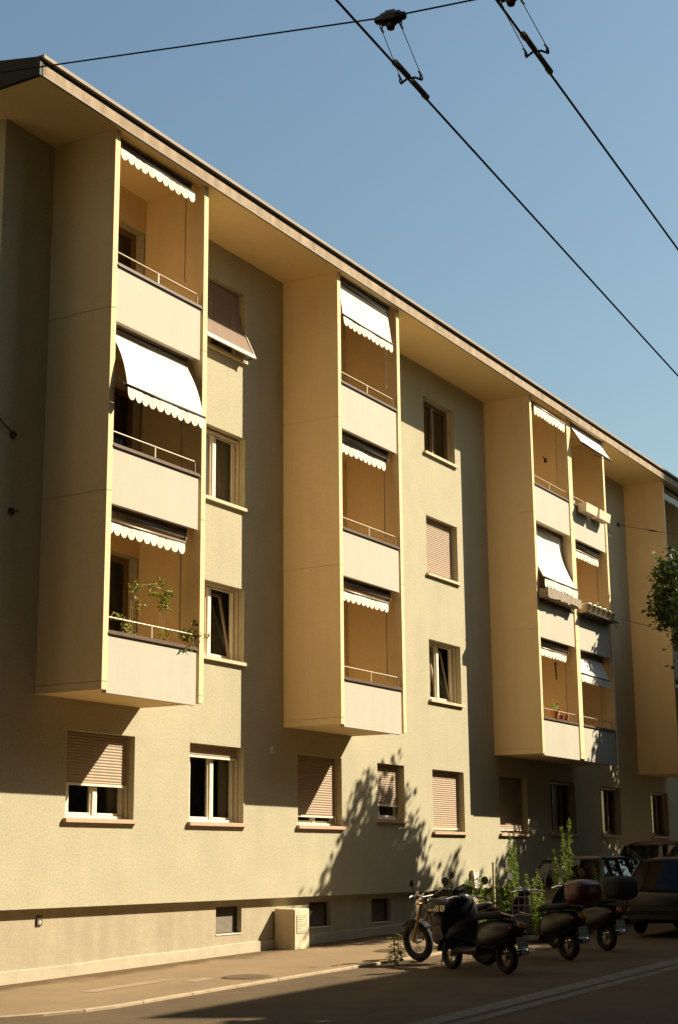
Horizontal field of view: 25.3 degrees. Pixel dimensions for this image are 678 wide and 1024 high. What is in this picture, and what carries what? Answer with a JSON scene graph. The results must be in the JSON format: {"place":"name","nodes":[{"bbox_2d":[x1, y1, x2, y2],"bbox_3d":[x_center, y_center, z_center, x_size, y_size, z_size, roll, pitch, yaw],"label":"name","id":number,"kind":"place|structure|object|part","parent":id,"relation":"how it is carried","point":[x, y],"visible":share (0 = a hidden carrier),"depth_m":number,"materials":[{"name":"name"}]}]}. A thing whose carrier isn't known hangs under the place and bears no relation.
{"place":"outdoors","nodes":[
{"label":"outdoors","id":0,"kind":"place"},
{"bbox_2d":[113,436,121,444],"bbox_3d":[-3.550,-0.615,22.370,0.440,1.030,0.490,-8,-15,29],"label":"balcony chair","id":1,"kind":"object","parent":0,"point":[117,440],"visible":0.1,"depth_m":22.47,"materials":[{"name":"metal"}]},
{"bbox_2d":[0,915,628,1015],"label":"pavement","id":2,"kind":"structure","parent":0,"point":[52,995],"depth_m":21.26,"materials":[{"name":"concrete"}]},
{"bbox_2d":[79,978,215,991],"bbox_3d":[-2.473,6.216,19.857,0.750,0.038,2.150,-8,-15,29],"label":"pavement patch","id":3,"kind":"object","parent":2,"relation":"on","point":[139,983],"visible":1,"depth_m":20.02,"materials":[{"name":"concrete"}]},
{"bbox_2d":[221,974,272,978],"bbox_3d":[-1.267,6.378,20.731,0.720,0.020,0.720,-8,-15,29],"label":"manhole cover","id":4,"kind":"object","parent":2,"relation":"on","point":[247,976],"visible":1,"depth_m":20.67,"materials":[{"name":"metal"}]},
{"bbox_2d":[275,908,308,949],"bbox_3d":[-0.802,7.224,26.077,0.414,0.721,0.500,-8,-15,29],"label":"vent cabinet","id":5,"kind":"object","parent":2,"relation":"on","point":[291,928],"visible":0.95,"depth_m":25.90,"materials":[{"name":"metal"}]},
{"bbox_2d":[374,948,420,951],"bbox_3d":[0.965,7.263,25.012,0.800,0.022,0.800,-8,-15,29],"label":"manhole cover","id":6,"kind":"object","parent":2,"relation":"on","point":[387,950],"visible":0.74,"depth_m":24.98,"materials":[{"name":"metal"}]},
{"bbox_2d":[464,870,484,922],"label":"weed plant","id":7,"kind":"object","parent":2,"relation":"on","point":[470,885],"visible":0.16,"depth_m":25.96,"materials":[{"name":"green plant"}]},
{"bbox_2d":[491,862,495,906],"bbox_3d":[2.751,6.923,26.713,0.049,1.408,0.049,-8,-15,29],"label":"marker post","id":8,"kind":"object","parent":2,"relation":"on","point":[493,873],"visible":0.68,"depth_m":26.80,"materials":[{"name":"wood"}]},
{"bbox_2d":[507,833,520,908],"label":"weed plant","id":9,"kind":"object","parent":2,"relation":"on","point":[511,866],"visible":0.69,"depth_m":26.61,"materials":[{"name":"green plant"}]},
{"bbox_2d":[0,923,677,1023],"bbox_3d":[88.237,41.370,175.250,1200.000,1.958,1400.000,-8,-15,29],"label":"road","id":10,"kind":"structure","parent":0,"point":[407,991],"depth_m":18.20,"materials":[{"name":"grey asphalt"}]},
{"bbox_2d":[0,921,629,1019],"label":"kerb","id":11,"kind":"structure","parent":10,"relation":"on","point":[107,1007],"depth_m":18.75,"materials":[{"name":"concrete"}]},
{"bbox_2d":[0,54,677,985],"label":"apartment building","id":12,"kind":"structure","parent":10,"relation":"on","point":[328,494],"depth_m":26.83,"materials":[{"name":"paint"}]},
{"bbox_2d":[0,418,16,438],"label":"wall anchor","id":13,"kind":"object","parent":12,"relation":"attached to","point":[13,434],"depth_m":21.49,"materials":[{"name":"metal"}]},
{"bbox_2d":[8,507,18,515],"bbox_3d":[-4.588,-0.013,21.293,0.108,0.120,0.120,-8,-15,29],"label":"wall anchor","id":14,"kind":"object","parent":12,"relation":"attached to","point":[11,511],"depth_m":21.28,"materials":[{"name":"metal"}]},
{"bbox_2d":[36,916,42,925],"bbox_3d":[-4.162,5.682,20.975,0.027,0.125,0.110,-8,-15,29],"label":"survey plate","id":15,"kind":"object","parent":12,"relation":"attached to","point":[39,919],"visible":1,"depth_m":20.96,"materials":[{"name":"metal"}]},
{"bbox_2d":[63,731,138,823],"bbox_3d":[-3.664,3.950,22.405,0.475,1.310,1.670,-8,-15,29],"label":"window","id":16,"kind":"structure","parent":12,"relation":"in","point":[93,760],"depth_m":22.48,"materials":[{"name":"white paint"}]},
{"bbox_2d":[110,555,128,632],"bbox_3d":[-3.733,1.692,22.944,0.060,2.240,1.595,-8,-15,29],"label":"balcony door","id":17,"kind":"structure","parent":12,"relation":"in","point":[124,562],"depth_m":23.67,"materials":[{"name":"paint"}]},
{"bbox_2d":[114,387,132,448],"bbox_3d":[-3.758,-0.967,23.562,0.060,2.240,1.595,-8,-15,29],"label":"balcony door","id":18,"kind":"structure","parent":12,"relation":"in","point":[121,393],"depth_m":24.29,"materials":[{"name":"paint"}]},
{"bbox_2d":[118,227,135,270],"bbox_3d":[-3.784,-3.644,24.185,0.060,2.240,1.595,-8,-15,29],"label":"balcony door","id":19,"kind":"structure","parent":12,"relation":"in","point":[132,238],"depth_m":24.95,"materials":[{"name":"paint"}]},
{"bbox_2d":[110,578,160,634],"bbox_3d":[-2.993,1.752,21.945,0.280,1.678,1.211,-8,-15,29],"label":"potted plant","id":20,"kind":"object","parent":12,"relation":"on","point":[136,597],"visible":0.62,"depth_m":22.05,"materials":[{"name":"green plant"}]},
{"bbox_2d":[149,577,174,639],"bbox_3d":[-2.653,1.832,22.522,0.279,1.776,0.632,-3,-13,11],"label":"potted plant","id":21,"kind":"object","parent":12,"relation":"on","point":[164,602],"visible":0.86,"depth_m":22.66,"materials":[{"name":"green plant"}]},
{"bbox_2d":[176,620,210,651],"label":"potted plant","id":22,"kind":"object","parent":12,"relation":"on","point":[189,637],"visible":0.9,"depth_m":22.82,"materials":[{"name":"green plant"}]},
{"bbox_2d":[187,744,247,826],"bbox_3d":[-2.154,4.524,24.933,0.475,1.310,1.650,-8,-15,29],"label":"window","id":23,"kind":"structure","parent":12,"relation":"in","point":[210,753],"depth_m":25.25,"materials":[{"name":"white paint"}]},
{"bbox_2d":[204,582,247,666],"bbox_3d":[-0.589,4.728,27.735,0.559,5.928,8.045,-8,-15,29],"label":"window","id":24,"kind":"structure","parent":12,"relation":"in","point":[229,658],"depth_m":26.04,"materials":[{"name":"white paint"}]},
{"bbox_2d":[205,427,248,512],"bbox_3d":[-2.209,-0.772,26.156,0.475,1.340,1.650,-8,-15,29],"label":"window","id":25,"kind":"structure","parent":12,"relation":"in","point":[216,451],"depth_m":26.67,"materials":[{"name":"white paint"}]},
{"bbox_2d":[216,906,241,935],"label":"basement window","id":26,"kind":"structure","parent":12,"relation":"in","point":[226,917],"depth_m":25.01,"materials":[{"name":"paint"}]},
{"bbox_2d":[207,280,256,365],"bbox_3d":[-2.092,-3.441,26.691,0.526,1.340,1.650,-8,-15,29],"label":"window","id":27,"kind":"structure","parent":12,"relation":"in","point":[219,291],"depth_m":26.86,"materials":[{"name":"white paint"}]},
{"bbox_2d":[309,901,331,927],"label":"basement window","id":28,"kind":"structure","parent":12,"relation":"in","point":[317,910],"depth_m":27.47,"materials":[{"name":"glass"}]},
{"bbox_2d":[297,755,345,829],"bbox_3d":[-0.429,5.147,27.684,0.335,1.310,1.660,-8,-15,29],"label":"window","id":29,"kind":"structure","parent":12,"relation":"in","point":[317,791],"depth_m":27.78,"materials":[{"name":"white paint"}]},
{"bbox_2d":[371,898,390,922],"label":"basement window","id":30,"kind":"structure","parent":12,"relation":"in","point":[379,906],"depth_m":29.45,"materials":[{"name":"glass"}]},
{"bbox_2d":[377,764,408,822],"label":"window","id":31,"kind":"structure","parent":12,"relation":"in","point":[387,775],"depth_m":30.15,"materials":[{"name":"white paint"}]},
{"bbox_2d":[423,401,458,468],"bbox_3d":[2.170,-1.780,34.010,0.335,1.340,1.630,-8,-15,29],"label":"window","id":32,"kind":"structure","parent":12,"relation":"in","point":[430,409],"depth_m":34.19,"materials":[{"name":"paint"}]},
{"bbox_2d":[426,518,461,585],"bbox_3d":[2.195,0.870,33.393,0.335,1.340,1.630,-8,-15,29],"label":"window","id":33,"kind":"structure","parent":12,"relation":"in","point":[439,539],"depth_m":33.50,"materials":[{"name":"white paint"}]},
{"bbox_2d":[429,641,464,707],"bbox_3d":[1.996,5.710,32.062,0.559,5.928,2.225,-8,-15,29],"label":"window","id":34,"kind":"structure","parent":12,"relation":"in","point":[434,671],"depth_m":33.05,"materials":[{"name":"white paint"}]},
{"bbox_2d":[432,770,468,834],"bbox_3d":[2.252,6.194,32.164,0.335,1.330,1.610,-8,-15,29],"label":"window","id":35,"kind":"structure","parent":12,"relation":"in","point":[446,800],"depth_m":32.28,"materials":[{"name":"white paint"}]},
{"bbox_2d":[502,892,511,909],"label":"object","id":36,"kind":"structure","parent":12,"relation":"in","point":[508,895],"depth_m":34.59,"materials":[{"name":"plant"}]},
{"bbox_2d":[499,776,531,836],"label":"window","id":37,"kind":"structure","parent":12,"relation":"in","point":[510,789],"depth_m":35.16,"materials":[{"name":"white paint"}]},
{"bbox_2d":[550,703,559,718],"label":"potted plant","id":38,"kind":"object","parent":12,"relation":"on","point":[554,714],"visible":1,"depth_m":34.77,"materials":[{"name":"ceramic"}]},
{"bbox_2d":[539,588,581,608],"bbox_3d":[5.226,2.047,35.529,0.218,0.232,2.080,-8,-15,29],"label":"wooden trough","id":39,"kind":"object","parent":12,"relation":"hanging from","point":[557,597],"visible":1,"depth_m":35.29,"materials":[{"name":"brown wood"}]},
{"bbox_2d":[550,782,579,835],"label":"window","id":40,"kind":"structure","parent":12,"relation":"in","point":[558,785],"depth_m":37.92,"materials":[{"name":"paint"}]},
{"bbox_2d":[562,714,568,720],"bbox_3d":[5.310,4.817,35.373,0.170,0.140,0.170,-8,-15,29],"label":"clay pot","id":41,"kind":"object","parent":12,"relation":"on","point":[566,716],"visible":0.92,"depth_m":35.31,"materials":[{"name":"ceramic"}]},
{"bbox_2d":[573,500,597,517],"bbox_3d":[6.169,-0.100,37.873,0.400,0.340,0.800,-8,-15,29],"label":"planter box","id":42,"kind":"object","parent":12,"relation":"hanging from","point":[587,509],"visible":0.99,"depth_m":37.62,"materials":[{"name":"plastic"}]},
{"bbox_2d":[580,611,618,623],"bbox_3d":[6.496,2.641,37.620,0.245,0.040,2.050,-8,-15,29],"label":"pot holder","id":43,"kind":"object","parent":12,"relation":"attached to","point":[599,617],"visible":1,"depth_m":37.58,"materials":[{"name":"metal"}]},
{"bbox_2d":[582,603,591,611],"bbox_3d":[6.062,2.353,36.930,0.240,0.235,0.240,-8,-15,29],"label":"flower pot","id":44,"kind":"object","parent":43,"relation":"on","point":[586,607],"visible":0.99,"depth_m":36.85,"materials":[{"name":"white paint"}]},
{"bbox_2d":[590,605,595,612],"bbox_3d":[6.231,2.417,37.212,0.240,0.235,0.240,-8,-15,29],"label":"flower pot","id":45,"kind":"object","parent":43,"relation":"on","point":[593,608],"visible":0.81,"depth_m":37.13,"materials":[{"name":"grey ceramic"}]},
{"bbox_2d":[593,603,600,614],"bbox_3d":[6.399,2.417,37.509,0.240,0.368,0.240,-8,-15,29],"label":"flower pot","id":46,"kind":"object","parent":43,"relation":"on","point":[598,610],"visible":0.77,"depth_m":37.41,"materials":[{"name":"grey ceramic"}]},
{"bbox_2d":[600,608,605,616],"bbox_3d":[6.568,2.546,37.776,0.240,0.235,0.240,-8,-15,29],"label":"flower pot","id":47,"kind":"object","parent":43,"relation":"on","point":[602,611],"visible":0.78,"depth_m":37.70,"materials":[{"name":"beige ceramic"}]},
{"bbox_2d":[603,606,610,617],"bbox_3d":[6.736,2.544,38.074,0.240,0.370,0.240,-8,-15,29],"label":"flower pot","id":48,"kind":"object","parent":43,"relation":"on","point":[607,613],"visible":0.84,"depth_m":37.98,"materials":[{"name":"grey ceramic"}]},
{"bbox_2d":[609,608,614,619],"bbox_3d":[6.905,2.618,38.354,0.240,0.348,0.240,-8,-15,29],"label":"flower pot","id":49,"kind":"object","parent":43,"relation":"on","point":[612,615],"visible":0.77,"depth_m":38.26,"materials":[{"name":"beige ceramic"}]},
{"bbox_2d":[592,509,610,523],"bbox_3d":[6.632,0.076,38.649,0.400,0.340,0.800,-8,-15,29],"label":"planter box","id":50,"kind":"object","parent":12,"relation":"hanging from","point":[602,517],"visible":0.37,"depth_m":38.51,"materials":[{"name":"concrete"}]},
{"bbox_2d":[600,787,624,836],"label":"window","id":51,"kind":"structure","parent":12,"relation":"in","point":[607,832],"depth_m":40.76,"materials":[{"name":"paint"}]},
{"bbox_2d":[616,618,671,631],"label":"stay wire","id":52,"kind":"object","parent":12,"relation":"attached to","point":[646,625],"visible":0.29,"depth_m":40.84,"materials":[{"name":"metal"}]},
{"bbox_2d":[617,522,675,534],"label":"stay wire","id":53,"kind":"object","parent":12,"relation":"attached to","point":[618,524],"visible":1,"depth_m":42.93,"materials":[{"name":"metal"}]},
{"bbox_2d":[650,792,672,838],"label":"window","id":54,"kind":"structure","parent":12,"relation":"in","point":[654,835],"depth_m":44.19,"materials":[{"name":"paint"}]},
{"bbox_2d":[385,930,409,966],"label":"weed plant","id":55,"kind":"object","parent":10,"relation":"on","point":[400,953],"visible":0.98,"depth_m":22.50,"materials":[{"name":"green plant"}]},
{"bbox_2d":[402,872,498,964],"bbox_3d":[1.663,6.161,22.833,0.990,1.295,2.054,2,-11,-42],"label":"motorcycle","id":56,"kind":"object","parent":10,"relation":"on","point":[438,904],"visible":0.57,"depth_m":23.09,"materials":[{"name":"metal"}]},
{"bbox_2d":[437,876,532,973],"bbox_3d":[2.010,5.830,21.367,0.840,1.300,1.904,8,-15,-32],"label":"scooter","id":57,"kind":"object","parent":10,"relation":"on","point":[462,932],"visible":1,"depth_m":21.26,"materials":[{"name":"metal"}]},
{"bbox_2d":[473,866,510,921],"bbox_3d":[2.682,6.860,26.289,0.744,1.352,0.476,2,-13,-11],"label":"weed plant","id":58,"kind":"object","parent":10,"relation":"on","point":[490,893],"visible":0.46,"depth_m":26.33,"materials":[{"name":"green plant"}]},
{"bbox_2d":[510,874,539,935],"bbox_3d":[3.350,7.090,27.045,0.596,1.209,0.565,-8,-15,29],"label":"weed plant","id":59,"kind":"object","parent":10,"relation":"on","point":[533,923],"visible":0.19,"depth_m":26.89,"materials":[{"name":"green plant"}]},
{"bbox_2d":[528,868,548,934],"bbox_3d":[3.721,7.207,27.690,0.512,1.310,0.752,2,-13,-10],"label":"weed plant","id":60,"kind":"object","parent":10,"relation":"on","point":[537,900],"visible":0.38,"depth_m":27.54,"materials":[{"name":"green plant"}]},
{"bbox_2d":[408,958,677,1023],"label":"road marking","id":61,"kind":"object","parent":10,"relation":"on","point":[493,1006],"depth_m":17.84,"materials":[{"name":"white paint"}]},
{"bbox_2d":[506,872,602,959],"bbox_3d":[3.228,6.237,23.355,0.840,1.300,2.116,8,-16,-33],"label":"scooter","id":62,"kind":"object","parent":10,"relation":"on","point":[563,925],"visible":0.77,"depth_m":22.86,"materials":[{"name":"metal"}]},
{"bbox_2d":[550,862,575,911],"bbox_3d":[4.231,7.290,28.436,0.565,1.356,0.815,-8,-15,29],"label":"weed plant","id":63,"kind":"object","parent":10,"relation":"on","point":[555,880],"visible":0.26,"depth_m":28.61,"materials":[{"name":"green plant"}]},
{"bbox_2d":[552,817,575,911],"bbox_3d":[4.258,6.873,28.473,0.560,2.187,0.397,11,-17,-40],"label":"weed plant","id":64,"kind":"object","parent":10,"relation":"on","point":[563,851],"visible":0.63,"depth_m":28.51,"materials":[{"name":"green plant"}]},
{"bbox_2d":[523,855,637,919],"bbox_3d":[5.145,7.973,31.818,2.090,1.420,4.450,-8,-15,28],"label":"parked car","id":65,"kind":"object","parent":10,"relation":"on","point":[616,865],"visible":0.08,"depth_m":31.29,"materials":[{"name":"brown metal"}]},
{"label":"side window","id":66,"kind":"part","parent":65,"relation":"part of","materials":[{"name":"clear glass"}]},
{"bbox_2d":[547,869,638,950],"bbox_3d":[4.098,6.579,25.012,0.840,1.300,2.116,8,-16,-33],"label":"scooter","id":67,"kind":"object","parent":10,"relation":"on","point":[600,919],"visible":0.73,"depth_m":24.44,"materials":[{"name":"metal"}]},
{"bbox_2d":[582,862,605,932],"bbox_3d":[4.954,7.431,29.133,0.659,1.351,0.437,10,-17,-39],"label":"weed plant","id":68,"kind":"object","parent":10,"relation":"on","point":[603,896],"visible":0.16,"depth_m":29.32,"materials":[{"name":"green plant"}]},
{"bbox_2d":[620,841,677,860],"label":"parked car","id":69,"kind":"object","parent":10,"relation":"on","point":[642,851],"visible":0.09,"depth_m":36.48,"materials":[{"name":"brown paint"}]},
{"bbox_2d":[624,857,677,933],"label":"parked car","id":70,"kind":"object","parent":10,"relation":"on","point":[655,900],"visible":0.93,"depth_m":27.52,"materials":[{"name":"paint"}]},
{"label":"rear window","id":71,"kind":"part","parent":70,"relation":"part of","materials":[{"name":"black glass"}]},
{"bbox_2d":[641,540,677,668],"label":"street tree","id":72,"kind":"object","parent":10,"relation":"on","point":[663,573],"visible":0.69,"depth_m":39.19,"materials":[{"name":"green plant"}]},
{"bbox_2d":[664,564,677,636],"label":"street tree","id":73,"kind":"object","parent":10,"relation":"on","point":[673,599],"visible":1,"depth_m":31.27,"materials":[{"name":"green plant"}]},
{"bbox_2d":[0,0,677,477],"label":"sky","id":74,"kind":"structure","parent":0,"point":[319,125],"materials":[{"name":"blue"}]},
{"bbox_3d":[-8.884,0.686,10.564,0.240,7.185,0.234,-8,-15,29],"label":"line pole","id":75,"kind":"object","parent":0,"visible":0},
{"bbox_2d":[0,0,474,72],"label":"span wire","id":76,"kind":"object","parent":75,"relation":"attached to","point":[229,39],"visible":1,"depth_m":7.79,"materials":[{"name":"black metal"}]},
{"bbox_2d":[374,9,429,99],"bbox_3d":[0.351,-2.283,7.430,0.347,0.386,0.215,8,-16,-32],"label":"wire hanger","id":77,"kind":"object","parent":76,"relation":"hanging from","point":[390,19],"visible":1,"depth_m":7.42,"materials":[{"name":"black metal"}]},
{"bbox_2d":[335,0,677,376],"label":"trolley wire","id":78,"kind":"object","parent":77,"relation":"hanging from","point":[463,139],"visible":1,"depth_m":8.22,"materials":[{"name":"black metal"}]},
{"bbox_2d":[499,0,552,74],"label":"wire hanger","id":79,"kind":"object","parent":76,"relation":"hanging from","point":[510,3],"visible":0.88,"depth_m":7.18,"materials":[{"name":"black metal"}]},
{"bbox_2d":[495,0,677,249],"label":"trolley wire","id":80,"kind":"object","parent":79,"relation":"hanging from","point":[573,105],"visible":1,"depth_m":7.71,"materials":[{"name":"black metal"}]}
]}

